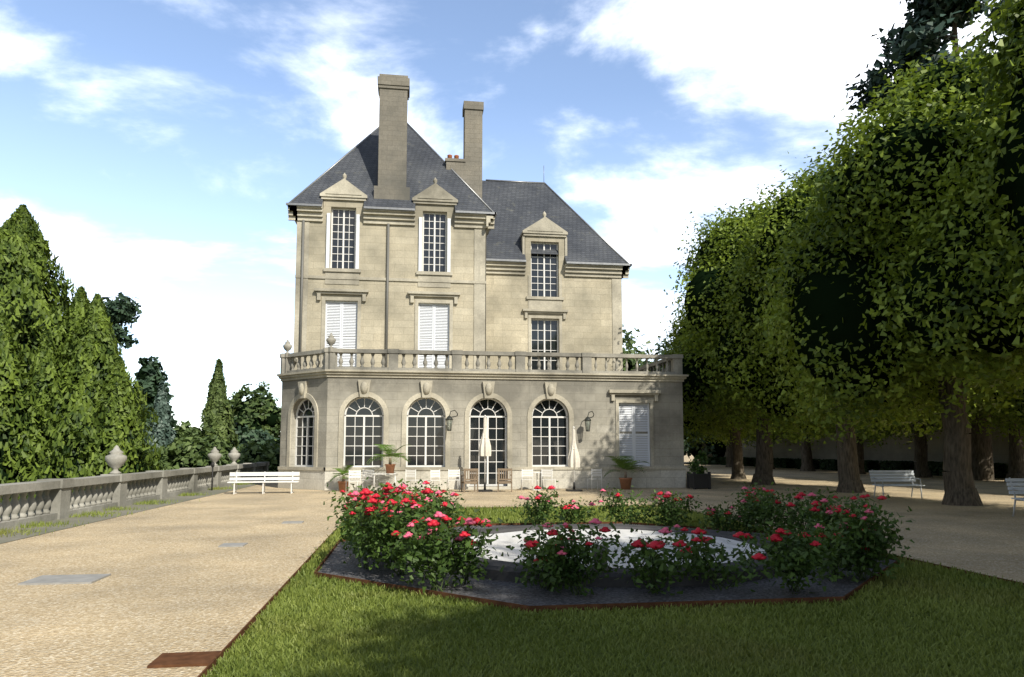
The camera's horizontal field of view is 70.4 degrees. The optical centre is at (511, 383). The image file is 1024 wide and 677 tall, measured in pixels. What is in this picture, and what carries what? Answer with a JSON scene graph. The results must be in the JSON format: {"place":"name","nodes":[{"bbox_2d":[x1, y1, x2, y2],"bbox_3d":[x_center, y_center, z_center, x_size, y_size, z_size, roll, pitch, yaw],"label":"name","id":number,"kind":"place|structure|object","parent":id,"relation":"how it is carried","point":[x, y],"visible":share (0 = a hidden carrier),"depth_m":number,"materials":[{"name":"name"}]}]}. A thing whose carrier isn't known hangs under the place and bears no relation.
{"place":"outdoors","nodes":[
{"label":"outdoors","id":0,"kind":"place"},
{"bbox_2d":[0,204,157,499],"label":"thuja","id":1,"kind":"object","parent":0,"point":[29,250],"depth_m":27.25,"materials":[{"name":"green plant"}]},
{"bbox_2d":[0,293,165,498],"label":"thuja","id":2,"kind":"object","parent":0,"point":[94,321],"depth_m":26.26,"materials":[{"name":"green plant"}]},
{"bbox_2d":[101,292,141,348],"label":"pine","id":3,"kind":"object","parent":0,"point":[123,309],"depth_m":70.39,"materials":[{"name":"green plant"}]},
{"bbox_2d":[132,356,177,437],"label":"tree","id":4,"kind":"object","parent":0,"point":[152,362],"depth_m":65.66,"materials":[{"name":"green plant"}]},
{"bbox_2d":[144,381,176,452],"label":"blue conifer","id":5,"kind":"object","parent":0,"point":[161,406],"depth_m":51.56,"materials":[{"name":"plant"}]},
{"bbox_2d":[173,420,209,438],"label":"tree","id":6,"kind":"object","parent":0,"point":[183,428],"depth_m":56.91,"materials":[{"name":"green plant"}]},
{"bbox_2d":[140,427,243,469],"bbox_3d":[-17.934,7.342,39.690,7.062,9.911,6.514,1,-5,-8],"label":"shrub","id":7,"kind":"object","parent":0,"point":[186,445],"depth_m":38.20,"materials":[{"name":"green plant"}]},
{"bbox_2d":[198,358,239,449],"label":"conifer","id":8,"kind":"object","parent":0,"point":[221,421],"depth_m":58.79,"materials":[{"name":"green plant"}]},
{"bbox_2d":[228,381,280,441],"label":"deciduous tree","id":9,"kind":"object","parent":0,"point":[258,403],"depth_m":75.74,"materials":[{"name":"green plant"}]},
{"bbox_2d":[232,425,279,449],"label":"shrub","id":10,"kind":"object","parent":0,"point":[245,435],"depth_m":66.06,"materials":[{"name":"green plant"}]},
{"bbox_2d":[236,438,279,471],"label":"shrub","id":11,"kind":"object","parent":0,"point":[269,452],"depth_m":52.13,"materials":[{"name":"green plant"}]},
{"bbox_2d":[280,377,683,467],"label":"ground floor walls","id":12,"kind":"structure","parent":0,"point":[596,444],"depth_m":31.24,"materials":[{"name":"stone"}]},
{"bbox_2d":[306,215,473,368],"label":"tower walls","id":13,"kind":"structure","parent":12,"relation":"on","point":[403,251],"depth_m":34.79,"materials":[{"name":"beige stone"}]},
{"bbox_2d":[323,200,454,220],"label":"lintel","id":14,"kind":"structure","parent":13,"relation":"on","point":[358,206],"depth_m":35.01,"materials":[{"name":"stone"}]},
{"bbox_2d":[374,74,483,199],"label":"chimneys","id":15,"kind":"object","parent":13,"relation":"on","point":[394,93],"visible":0.82,"depth_m":35.72,"materials":[{"name":"stone"}]},
{"bbox_2d":[447,154,458,158],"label":"chimney pots","id":16,"kind":"object","parent":15,"relation":"on","point":[450,156],"visible":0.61,"depth_m":37.77,"materials":[{"name":"ceramic"}]},
{"bbox_2d":[325,213,649,465],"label":"shutters","id":17,"kind":"object","parent":12,"relation":"on","point":[633,446],"visible":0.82,"depth_m":34.47,"materials":[{"name":"white paint"}]},
{"bbox_2d":[446,410,593,431],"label":"wall lanterns","id":18,"kind":"object","parent":12,"relation":"on","point":[587,418],"depth_m":30.86,"materials":[{"name":"black metal"}]},
{"bbox_2d":[0,0,1003,431],"label":"sky","id":19,"kind":"structure","parent":0,"point":[159,149],"materials":[{"name":"blue"}]},
{"bbox_2d":[0,451,1023,676],"bbox_3d":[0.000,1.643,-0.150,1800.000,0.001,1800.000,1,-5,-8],"label":"gravel ground","id":20,"kind":"structure","parent":0,"point":[178,580],"depth_m":11.37,"materials":[{"name":"beige gravel"}]},
{"bbox_2d":[18,574,110,584],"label":"slab","id":21,"kind":"structure","parent":20,"relation":"on","point":[66,579],"depth_m":9.14,"materials":[{"name":"grey stone"}]},
{"bbox_2d":[0,445,268,530],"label":"garden balustrade","id":22,"kind":"object","parent":20,"relation":"on","point":[54,499],"visible":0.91,"depth_m":20.40,"materials":[{"name":"stone"}]},
{"bbox_2d":[0,480,275,543],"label":"paved strip","id":23,"kind":"object","parent":20,"relation":"on","point":[72,521],"depth_m":17.94,"materials":[{"name":"grey stone"}]},
{"bbox_2d":[0,480,266,536],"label":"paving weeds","id":24,"kind":"object","parent":23,"relation":"on","point":[32,524],"visible":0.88,"depth_m":18.15,"materials":[{"name":"green plant"}]},
{"bbox_2d":[211,462,214,489],"bbox_3d":[-12.215,3.776,29.569,0.129,1.160,0.129,-1,-5,14],"label":"garden lamp","id":25,"kind":"object","parent":23,"relation":"on","point":[212,464],"visible":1,"depth_m":29.55,"materials":[{"name":"grey metal"}]},
{"bbox_2d":[218,543,247,546],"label":"slab","id":26,"kind":"structure","parent":20,"relation":"on","point":[232,544],"depth_m":12.52,"materials":[{"name":"grey stone"}]},
{"bbox_2d":[227,471,299,493],"bbox_3d":[-9.407,3.759,27.510,2.550,0.820,0.515,1,-5,-12],"label":"bench","id":27,"kind":"object","parent":20,"relation":"on","point":[264,474],"visible":1,"depth_m":27.66,"materials":[{"name":"white paint"}]},
{"bbox_2d":[282,521,303,523],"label":"slab","id":28,"kind":"structure","parent":20,"relation":"on","point":[292,522],"depth_m":16.32,"materials":[{"name":"grey stone"}]},
{"bbox_2d":[338,475,348,490],"bbox_3d":[-6.736,3.980,29.005,0.462,0.650,0.450,1,-5,-8],"label":"plant pot","id":29,"kind":"object","parent":20,"relation":"on","point":[342,484],"visible":0.91,"depth_m":28.84,"materials":[{"name":"ceramic"}]},
{"bbox_2d":[330,465,355,481],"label":"palm fronds","id":30,"kind":"object","parent":29,"relation":"on","point":[345,470],"visible":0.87,"depth_m":28.95,"materials":[{"name":"green plant"}]},
{"bbox_2d":[346,470,360,492],"bbox_3d":[-6.151,3.782,28.092,0.468,0.881,0.444,3,-6,-28],"label":"white chair","id":31,"kind":"object","parent":20,"relation":"on","point":[351,473],"visible":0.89,"depth_m":27.99,"materials":[{"name":"white paint"}]},
{"bbox_2d":[362,469,373,487],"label":"white chair","id":32,"kind":"object","parent":20,"relation":"on","point":[368,471],"visible":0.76,"depth_m":28.79,"materials":[{"name":"white paint"}]},
{"bbox_2d":[373,473,396,490],"bbox_3d":[-4.991,3.889,28.449,0.900,0.730,0.640,1,-5,-8],"label":"garden table","id":33,"kind":"object","parent":20,"relation":"on","point":[384,473],"visible":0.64,"depth_m":28.30,"materials":[{"name":"white paint"}]},
{"bbox_2d":[385,458,395,472],"bbox_3d":[-4.800,3.229,28.587,0.420,0.610,0.409,1,-5,-8],"label":"plant pot","id":34,"kind":"object","parent":33,"relation":"on","point":[390,467],"visible":0.94,"depth_m":28.44,"materials":[{"name":"ceramic"}]},
{"bbox_2d":[366,444,411,463],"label":"palm fronds","id":35,"kind":"object","parent":34,"relation":"attached to","point":[388,452],"visible":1,"depth_m":28.47,"materials":[{"name":"green plant"}]},
{"bbox_2d":[405,469,420,489],"bbox_3d":[-3.929,3.847,28.805,0.468,0.881,0.444,-2,-6,22],"label":"white chair","id":36,"kind":"object","parent":20,"relation":"on","point":[413,475],"visible":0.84,"depth_m":28.65,"materials":[{"name":"white paint"}]},
{"bbox_2d":[424,469,439,489],"bbox_3d":[-3.145,3.829,28.613,0.468,0.881,0.444,5,-7,-43],"label":"white chair","id":37,"kind":"object","parent":20,"relation":"on","point":[434,475],"visible":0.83,"depth_m":28.50,"materials":[{"name":"white paint"}]},
{"bbox_2d":[447,469,459,491],"bbox_3d":[-2.359,3.876,29.126,0.468,0.881,0.444,1,-5,-13],"label":"white chair","id":38,"kind":"object","parent":20,"relation":"on","point":[453,472],"visible":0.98,"depth_m":28.96,"materials":[{"name":"white paint"}]},
{"bbox_2d":[461,469,477,492],"bbox_3d":[-1.671,3.802,28.535,0.580,0.920,0.550,1,-5,-16],"label":"teak chair","id":39,"kind":"object","parent":20,"relation":"on","point":[466,481],"visible":1,"depth_m":28.31,"materials":[{"name":"brown wood"}]},
{"bbox_2d":[278,469,685,489],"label":"plinth","id":40,"kind":"structure","parent":20,"relation":"on","point":[647,478],"depth_m":30.85,"materials":[{"name":"stone"}]},
{"bbox_2d":[295,208,567,485],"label":"window frames","id":41,"kind":"structure","parent":40,"relation":"on","point":[307,436],"depth_m":31.23,"materials":[{"name":"white wood"}]},
{"bbox_2d":[296,210,565,483],"bbox_3d":[-3.354,-1.927,34.253,12.557,13.110,6.200,1,-5,-8],"label":"window glass","id":42,"kind":"object","parent":41,"relation":"in","point":[541,445],"visible":0.69,"depth_m":31.20,"materials":[{"name":"glass"}]},
{"bbox_2d":[277,173,688,470],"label":"stone trim","id":43,"kind":"structure","parent":40,"relation":"on","point":[344,189],"depth_m":34.35,"materials":[{"name":"beige stone"}]},
{"bbox_2d":[299,220,389,368],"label":"downpipes","id":44,"kind":"object","parent":43,"relation":"attached to","point":[301,291],"visible":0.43,"depth_m":34.32,"materials":[{"name":"grey"}]},
{"bbox_2d":[291,125,626,263],"bbox_3d":[-2.745,-10.486,40.919,17.280,8.870,11.020,1,-5,-8],"label":"roof slate","id":45,"kind":"object","parent":43,"relation":"on","point":[518,208],"visible":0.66,"depth_m":38.36,"materials":[{"name":"grey stone"}]},
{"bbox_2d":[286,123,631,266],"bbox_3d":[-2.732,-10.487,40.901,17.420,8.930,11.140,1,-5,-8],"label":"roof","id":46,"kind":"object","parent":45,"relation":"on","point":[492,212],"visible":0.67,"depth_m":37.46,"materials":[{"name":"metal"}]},
{"bbox_2d":[280,333,682,373],"bbox_3d":[-1.998,-0.742,36.947,17.755,1.580,12.185,1,-5,-8],"label":"terrace balustrade","id":47,"kind":"object","parent":43,"relation":"on","point":[329,360],"visible":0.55,"depth_m":31.26,"materials":[{"name":"stone"}]},
{"bbox_2d":[478,415,492,491],"bbox_3d":[-1.078,2.771,28.951,0.560,3.050,0.560,1,-5,-8],"label":"closed parasol","id":48,"kind":"object","parent":20,"relation":"on","point":[484,447],"visible":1,"depth_m":28.88,"materials":[{"name":"fabric"}]},
{"bbox_2d":[462,486,515,489],"bbox_3d":[-0.977,4.373,30.391,2.200,0.120,0.500,1,-5,-8],"label":"doorstep","id":49,"kind":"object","parent":20,"relation":"on","point":[491,487],"depth_m":30.21,"materials":[{"name":"stone"}]},
{"bbox_2d":[497,468,511,491],"bbox_3d":[-0.281,3.820,28.729,0.580,0.920,0.550,0,-5,0],"label":"teak chair","id":50,"kind":"object","parent":20,"relation":"on","point":[498,475],"visible":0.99,"depth_m":28.48,"materials":[{"name":"brown wood"}]},
{"bbox_2d":[521,469,532,489],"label":"white chair","id":51,"kind":"object","parent":20,"relation":"on","point":[527,473],"visible":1,"depth_m":29.37,"materials":[{"name":"white paint"}]},
{"bbox_2d":[533,472,540,489],"bbox_3d":[1.030,4.012,29.794,0.720,0.730,0.720,1,-5,-8],"label":"round garden table","id":52,"kind":"object","parent":20,"relation":"on","point":[536,479],"visible":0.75,"depth_m":29.78,"materials":[{"name":"white paint"}]},
{"bbox_2d":[541,469,555,490],"bbox_3d":[1.482,3.907,29.462,0.468,0.881,0.444,-2,-6,22],"label":"white chair","id":53,"kind":"object","parent":20,"relation":"on","point":[542,473],"visible":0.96,"depth_m":29.33,"materials":[{"name":"white paint"}]},
{"bbox_2d":[566,426,582,491],"bbox_3d":[2.492,3.017,29.179,0.560,2.600,0.560,1,-5,-8],"label":"closed parasol","id":54,"kind":"object","parent":20,"relation":"on","point":[573,459],"visible":1,"depth_m":29.08,"materials":[{"name":"fabric"}]},
{"bbox_2d":[587,469,601,489],"bbox_3d":[3.420,3.959,30.035,0.468,0.881,0.444,2,-5,-18],"label":"white chair","id":55,"kind":"object","parent":20,"relation":"on","point":[592,474],"visible":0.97,"depth_m":29.89,"materials":[{"name":"white paint"}]},
{"bbox_2d":[428,524,787,587],"bbox_3d":[1.441,2.610,11.474,5.840,0.190,5.840,1,-5,-8],"label":"pool coping","id":56,"kind":"object","parent":20,"relation":"on","point":[509,573],"visible":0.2,"depth_m":9.05,"materials":[{"name":"grey stone"}]},
{"bbox_2d":[619,472,631,489],"bbox_3d":[4.772,4.074,30.469,0.567,0.730,0.553,1,-5,-8],"label":"plant pot","id":57,"kind":"object","parent":20,"relation":"on","point":[625,482],"visible":0.98,"depth_m":30.27,"materials":[{"name":"ceramic"}]},
{"bbox_2d":[602,456,647,477],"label":"palm fronds","id":58,"kind":"object","parent":57,"relation":"in","point":[623,464],"visible":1,"depth_m":30.35,"materials":[{"name":"green plant"}]},
{"bbox_2d":[686,472,710,488],"bbox_3d":[7.948,4.115,30.863,0.780,0.720,0.780,1,-5,-8],"label":"planter box","id":59,"kind":"object","parent":20,"relation":"on","point":[695,480],"visible":0.92,"depth_m":30.52,"materials":[{"name":"black wood"}]},
{"bbox_2d":[688,450,709,473],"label":"planter shrub leaves","id":60,"kind":"object","parent":59,"relation":"in","point":[695,462],"visible":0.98,"depth_m":30.83,"materials":[{"name":"green plant"}]},
{"bbox_2d":[659,304,782,478],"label":"lime","id":61,"kind":"object","parent":20,"relation":"on","point":[716,425],"depth_m":41.39,"materials":[{"name":"green plant"}]},
{"bbox_2d":[701,428,754,466],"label":"lime","id":62,"kind":"object","parent":20,"relation":"on","point":[728,455],"depth_m":68.98,"materials":[{"name":"plant"}]},
{"bbox_2d":[649,190,829,484],"bbox_3d":[12.341,-2.339,35.297,11.078,14.564,12.118,-2,-6,20],"label":"lime","id":63,"kind":"object","parent":20,"relation":"on","point":[721,386],"depth_m":33.41,"materials":[{"name":"green plant"}]},
{"bbox_2d":[719,427,812,468],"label":"lime","id":64,"kind":"object","parent":20,"relation":"on","point":[773,436],"depth_m":63.66,"materials":[{"name":"green plant"}]},
{"bbox_2d":[749,423,866,470],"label":"lime","id":65,"kind":"object","parent":20,"relation":"on","point":[806,459],"depth_m":56.26,"materials":[{"name":"plant"}]},
{"bbox_2d":[787,401,882,473],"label":"lime","id":66,"kind":"object","parent":20,"relation":"on","point":[821,429],"depth_m":49.83,"materials":[{"name":"green plant"}]},
{"bbox_2d":[709,151,984,492],"bbox_3d":[13.750,-2.880,29.014,10.607,14.481,10.890,0,-5,-4],"label":"lime","id":67,"kind":"object","parent":20,"relation":"on","point":[751,262],"depth_m":28.49,"materials":[{"name":"green plant"}]},
{"bbox_2d":[702,414,1008,473],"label":"outbuilding walls","id":68,"kind":"structure","parent":20,"relation":"on","point":[890,450],"depth_m":53.55,"materials":[{"name":"grey stone"}]},
{"bbox_2d":[707,456,1006,477],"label":"box hedges","id":69,"kind":"object","parent":20,"relation":"on","point":[867,464],"visible":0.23,"depth_m":53.99,"materials":[{"name":"green plant"}]},
{"bbox_2d":[747,23,1023,505],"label":"lime","id":70,"kind":"object","parent":20,"relation":"on","point":[920,363],"depth_m":21.17,"materials":[{"name":"green plant"}]},
{"bbox_2d":[869,470,924,498],"bbox_3d":[13.193,3.447,24.868,1.600,0.970,0.636,0,-5,-5],"label":"bench under limes","id":71,"kind":"object","parent":20,"relation":"on","point":[882,476],"visible":0.97,"depth_m":25.08,"materials":[{"name":"white paint"}]},
{"bbox_2d":[830,401,995,477],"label":"lime","id":72,"kind":"object","parent":20,"relation":"on","point":[922,469],"depth_m":43.38,"materials":[{"name":"green plant"}]},
{"bbox_2d":[841,0,1013,480],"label":"cedar","id":73,"kind":"object","parent":20,"relation":"on","point":[928,23],"depth_m":41.17,"materials":[{"name":"green plant"}]},
{"bbox_2d":[910,369,1023,481],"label":"lime","id":74,"kind":"object","parent":20,"relation":"on","point":[1005,428],"depth_m":37.00,"materials":[{"name":"green plant"}]},
{"bbox_2d":[1005,477,1023,516],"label":"bench","id":75,"kind":"object","parent":20,"relation":"on","point":[1011,482],"visible":1,"depth_m":18.01,"materials":[{"name":"white paint"}]},
{"bbox_2d":[486,269,612,370],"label":"wing walls","id":76,"kind":"structure","parent":0,"point":[587,321],"depth_m":38.06,"materials":[{"name":"beige stone"}]},
{"bbox_2d":[525,236,564,270],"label":"wing dormers","id":77,"kind":"structure","parent":76,"relation":"on","point":[540,239],"depth_m":38.35,"materials":[{"name":"beige stone"}]},
{"bbox_2d":[591,545,609,572],"bbox_3d":[1.070,2.106,8.760,0.240,0.320,0.228,1,-5,-8],"label":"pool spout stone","id":78,"kind":"object","parent":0,"point":[607,569],"visible":0.17,"depth_m":8.69,"materials":[{"name":"grey stone"}]},
{"bbox_2d":[318,523,895,605],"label":"flower bed soil","id":79,"kind":"structure","parent":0,"point":[503,591],"depth_m":8.45,"materials":[{"name":"black soil"}]},
{"bbox_2d":[451,529,764,567],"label":"water","id":80,"kind":"structure","parent":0,"point":[501,542],"depth_m":12.17,"materials":[{"name":"white liquid"}]},
{"bbox_2d":[201,504,1023,676],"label":"lawn","id":81,"kind":"structure","parent":0,"point":[612,664],"depth_m":6.19,"materials":[{"name":"green plant"}]},
{"bbox_2d":[147,505,1023,676],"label":"steel edging","id":82,"kind":"object","parent":81,"relation":"on","point":[187,659],"visible":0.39,"depth_m":7.61,"materials":[{"name":"metal"}]},
{"bbox_2d":[323,476,914,595],"bbox_3d":[1.411,2.120,11.668,8.706,1.374,8.392,1,-5,-8],"label":"rose","id":83,"kind":"object","parent":81,"relation":"on","point":[423,549],"depth_m":8.74,"materials":[{"name":"green plant"}]},
{"bbox_2d":[344,482,880,554],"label":"rose blossoms","id":84,"kind":"object","parent":83,"relation":"attached to","point":[470,521],"visible":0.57,"depth_m":9.08,"materials":[{"name":"red plant"}]},
{"bbox_2d":[623,348,645,370],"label":"tree","id":85,"kind":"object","parent":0,"point":[633,362],"depth_m":70.57,"materials":[{"name":"green plant"}]},
{"bbox_2d":[622,324,652,366],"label":"tree","id":86,"kind":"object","parent":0,"point":[629,342],"depth_m":83.70,"materials":[{"name":"green plant"}]},
{"bbox_2d":[639,338,701,458],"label":"tree","id":87,"kind":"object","parent":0,"point":[689,450],"depth_m":90.16,"materials":[{"name":"green plant"}]},
{"bbox_2d":[688,429,725,464],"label":"tree","id":88,"kind":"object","parent":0,"point":[720,450],"depth_m":81.39,"materials":[{"name":"green plant"}]},
{"bbox_2d":[890,0,1023,415],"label":"lime","id":89,"kind":"object","parent":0,"point":[999,69],"depth_m":17.50,"materials":[{"name":"green plant"}]},
{"bbox_2d":[987,375,1023,430],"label":"lime","id":90,"kind":"object","parent":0,"point":[1013,412],"depth_m":33.55,"materials":[{"name":"green plant"}]}
]}

